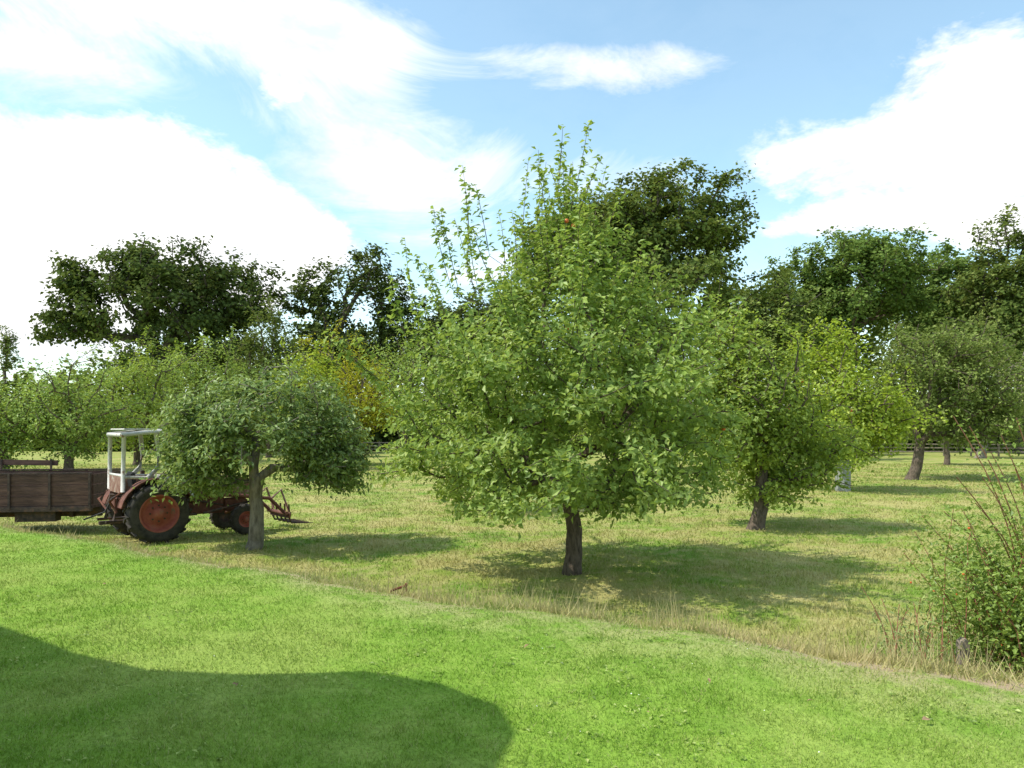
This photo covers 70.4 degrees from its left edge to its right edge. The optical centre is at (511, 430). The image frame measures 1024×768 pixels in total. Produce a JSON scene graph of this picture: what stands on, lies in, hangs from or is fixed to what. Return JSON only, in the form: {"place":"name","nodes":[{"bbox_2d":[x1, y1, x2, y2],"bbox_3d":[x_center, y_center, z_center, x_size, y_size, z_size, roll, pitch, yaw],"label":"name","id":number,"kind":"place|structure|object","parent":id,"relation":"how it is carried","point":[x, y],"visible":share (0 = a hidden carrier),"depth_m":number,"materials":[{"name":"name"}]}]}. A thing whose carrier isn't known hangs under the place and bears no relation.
{"place":"outdoors","nodes":[
{"label":"outdoors","id":0,"kind":"place"},
{"bbox_2d":[0,448,1023,767],"bbox_3d":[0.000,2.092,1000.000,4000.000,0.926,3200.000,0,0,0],"label":"grass ground","id":1,"kind":"structure","parent":0,"point":[752,682],"depth_m":5.58,"materials":[{"name":"green plant"}]},
{"bbox_2d":[0,325,23,384],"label":"poplar tree","id":2,"kind":"object","parent":1,"relation":"on","point":[7,343],"visible":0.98,"depth_m":119.71,"materials":[{"name":"green plant"}]},
{"bbox_2d":[0,374,60,470],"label":"apple tree","id":3,"kind":"object","parent":1,"relation":"on","point":[5,447],"visible":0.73,"depth_m":43.94,"materials":[{"name":"green plant"}]},
{"bbox_2d":[0,459,120,521],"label":"farm trailer","id":4,"kind":"object","parent":1,"relation":"on","point":[50,495],"visible":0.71,"depth_m":17.21,"materials":[{"name":"wood"}]},
{"bbox_2d":[0,339,154,468],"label":"apple tree","id":5,"kind":"object","parent":1,"relation":"on","point":[79,430],"visible":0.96,"depth_m":44.58,"materials":[{"name":"green plant"}]},
{"bbox_2d":[71,325,223,464],"bbox_3d":[-26.760,-2.566,52.985,10.402,10.405,10.448,0,0,0],"label":"apple tree","id":6,"kind":"object","parent":1,"relation":"on","point":[134,383],"visible":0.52,"depth_m":52.45,"materials":[{"name":"green plant"}]},
{"bbox_2d":[25,232,295,449],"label":"oak tree","id":7,"kind":"object","parent":1,"relation":"on","point":[141,271],"visible":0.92,"depth_m":75.67,"materials":[{"name":"green plant"}]},
{"bbox_2d":[129,324,261,459],"bbox_3d":[-25.239,-3.182,59.038,8.763,11.502,10.010,0,0,42],"label":"apple tree","id":8,"kind":"object","parent":1,"relation":"on","point":[225,371],"visible":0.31,"depth_m":58.62,"materials":[{"name":"green plant"}]},
{"bbox_2d":[83,428,312,543],"bbox_3d":[-7.415,1.224,17.501,5.158,2.557,1.860,0,0,-42],"label":"tractor","id":9,"kind":"object","parent":1,"relation":"on","point":[135,512],"visible":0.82,"depth_m":16.25,"materials":[{"name":"metal"}]},
{"bbox_2d":[130,355,386,549],"bbox_3d":[-5.271,0.477,15.451,5.246,4.191,4.168,0,0,0],"label":"medlar tree","id":10,"kind":"object","parent":1,"relation":"on","point":[200,436],"visible":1,"depth_m":14.98,"materials":[{"name":"green plant"}]},
{"bbox_2d":[215,291,333,457],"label":"ash tree","id":11,"kind":"object","parent":1,"relation":"on","point":[253,345],"visible":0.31,"depth_m":67.73,"materials":[{"name":"green plant"}]},
{"bbox_2d":[268,336,347,437],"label":"apple tree","id":12,"kind":"object","parent":1,"relation":"on","point":[326,364],"visible":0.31,"depth_m":47.11,"materials":[{"name":"green plant"}]},
{"bbox_2d":[264,315,403,449],"bbox_3d":[-13.274,-2.797,52.924,11.533,10.719,10.141,0,0,0],"label":"cherry tree","id":13,"kind":"object","parent":1,"relation":"on","point":[371,401],"visible":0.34,"depth_m":52.55,"materials":[{"name":"green plant"}]},
{"bbox_2d":[276,240,425,448],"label":"oak tree","id":14,"kind":"object","parent":1,"relation":"on","point":[368,278],"visible":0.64,"depth_m":80.66,"materials":[{"name":"green plant"}]},
{"bbox_2d":[390,583,407,591],"bbox_3d":[-1.217,1.709,7.801,0.195,0.152,0.038,0,0,-11],"label":"rusty iron stake","id":15,"kind":"object","parent":1,"relation":"on","point":[399,587],"visible":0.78,"depth_m":7.79,"materials":[{"name":"brown metal"}]},
{"bbox_2d":[370,319,460,457],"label":"apple tree","id":16,"kind":"object","parent":1,"relation":"on","point":[404,365],"visible":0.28,"depth_m":60.34,"materials":[{"name":"green plant"}]},
{"bbox_2d":[391,278,550,397],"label":"oak tree","id":17,"kind":"object","parent":1,"relation":"on","point":[459,310],"visible":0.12,"depth_m":83.23,"materials":[{"name":"green plant"}]},
{"bbox_2d":[415,377,565,489],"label":"apple tree","id":18,"kind":"object","parent":1,"relation":"on","point":[451,431],"visible":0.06,"depth_m":22.41,"materials":[{"name":"green plant"}]},
{"bbox_2d":[0,283,1015,451],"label":"background woodland","id":19,"kind":"object","parent":1,"relation":"on","point":[380,437],"visible":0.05,"depth_m":106.83,"materials":[{"name":"green plant"}]},
{"bbox_2d":[0,462,1023,689],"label":"orchard grass","id":20,"kind":"structure","parent":1,"relation":"on","point":[992,675],"depth_m":14.44,"materials":[{"name":"green plant"}]},
{"bbox_2d":[103,583,929,719],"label":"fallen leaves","id":21,"kind":"object","parent":1,"relation":"on","point":[923,718],"visible":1,"depth_m":4.55,"materials":[{"name":"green plant"}]},
{"bbox_2d":[321,120,770,575],"bbox_3d":[0.794,-1.301,12.638,6.808,7.708,7.197,0,0,8],"label":"apple tree","id":22,"kind":"object","parent":1,"relation":"on","point":[640,379],"visible":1,"depth_m":11.46,"materials":[{"name":"green plant"}]},
{"bbox_2d":[557,376,685,460],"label":"apple tree","id":23,"kind":"object","parent":1,"relation":"on","point":[580,434],"visible":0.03,"depth_m":44.54,"materials":[{"name":"green plant"}]},
{"bbox_2d":[507,157,798,453],"bbox_3d":[10.936,-10.193,60.126,21.548,25.538,18.433,0,0,-25],"label":"oak tree","id":24,"kind":"object","parent":1,"relation":"on","point":[651,222],"visible":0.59,"depth_m":58.82,"materials":[{"name":"green plant"}]},
{"bbox_2d":[299,549,1019,679],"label":"straw stalks","id":25,"kind":"object","parent":1,"relation":"on","point":[650,616],"visible":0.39,"depth_m":6.98,"materials":[{"name":"beige plant"}]},
{"bbox_2d":[359,442,1023,455],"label":"rail fence","id":26,"kind":"object","parent":1,"relation":"on","point":[999,448],"visible":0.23,"depth_m":72.30,"materials":[{"name":"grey wood"}]},
{"bbox_2d":[679,277,883,529],"bbox_3d":[6.896,-0.750,18.581,5.418,6.666,4.754,0,0,0],"label":"apple tree","id":27,"kind":"object","parent":1,"relation":"on","point":[764,451],"visible":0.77,"depth_m":18.04,"materials":[{"name":"green plant"}]},
{"bbox_2d":[732,262,834,429],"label":"oak tree","id":28,"kind":"object","parent":1,"relation":"on","point":[795,311],"visible":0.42,"depth_m":73.00,"materials":[{"name":"green plant"}]},
{"bbox_2d":[835,460,850,491],"bbox_3d":[13.662,1.837,29.917,0.611,1.308,0.610,0,0,0],"label":"tree guard","id":29,"kind":"object","parent":1,"relation":"on","point":[838,488],"visible":0.4,"depth_m":29.67,"materials":[{"name":"grey plastic"}]},
{"bbox_2d":[780,313,949,477],"bbox_3d":[13.700,-1.194,30.178,6.380,7.470,5.535,0,0,-18],"label":"apple tree","id":30,"kind":"object","parent":1,"relation":"on","point":[887,429],"visible":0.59,"depth_m":29.47,"materials":[{"name":"green plant"}]},
{"bbox_2d":[758,222,975,436],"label":"ash tree","id":31,"kind":"object","parent":1,"relation":"on","point":[863,303],"visible":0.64,"depth_m":84.02,"materials":[{"name":"green plant"}]},
{"bbox_2d":[855,586,977,666],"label":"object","id":32,"kind":"object","parent":1,"relation":"on","point":[930,635],"visible":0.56,"depth_m":6.18,"materials":[{"name":"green plant"}]},
{"bbox_2d":[861,311,1023,479],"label":"apple tree","id":33,"kind":"object","parent":1,"relation":"on","point":[970,374],"visible":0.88,"depth_m":36.33,"materials":[{"name":"green plant"}]},
{"bbox_2d":[885,246,1007,390],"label":"ash tree","id":34,"kind":"object","parent":1,"relation":"on","point":[945,274],"visible":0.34,"depth_m":94.08,"materials":[{"name":"green plant"}]},
{"bbox_2d":[884,409,1023,678],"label":"wild rose bush","id":35,"kind":"object","parent":1,"relation":"on","point":[1003,620],"visible":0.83,"depth_m":5.80,"materials":[{"name":"green plant"}]},
{"bbox_2d":[956,637,969,669],"bbox_3d":[3.574,1.827,5.750,0.075,0.377,0.070,0,0,0],"label":"wooden post","id":36,"kind":"object","parent":1,"relation":"on","point":[963,644],"visible":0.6,"depth_m":5.72,"materials":[{"name":"grey wood"}]},
{"bbox_2d":[910,381,1022,464],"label":"apple tree","id":37,"kind":"object","parent":1,"relation":"on","point":[947,456],"visible":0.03,"depth_m":53.01,"materials":[{"name":"green plant"}]},
{"bbox_2d":[911,203,1023,453],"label":"oak tree","id":38,"kind":"object","parent":1,"relation":"on","point":[984,289],"visible":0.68,"depth_m":79.75,"materials":[{"name":"green plant"}]},
{"bbox_2d":[920,339,1023,457],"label":"apple tree","id":39,"kind":"object","parent":1,"relation":"on","point":[1010,364],"visible":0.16,"depth_m":65.54,"materials":[{"name":"green plant"}]},
{"bbox_2d":[0,524,1023,767],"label":"lawn grass","id":40,"kind":"structure","parent":0,"point":[492,712],"depth_m":4.62,"materials":[{"name":"green plant"}]},
{"bbox_2d":[0,0,1023,408],"label":"sky","id":41,"kind":"structure","parent":0,"point":[295,132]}
]}

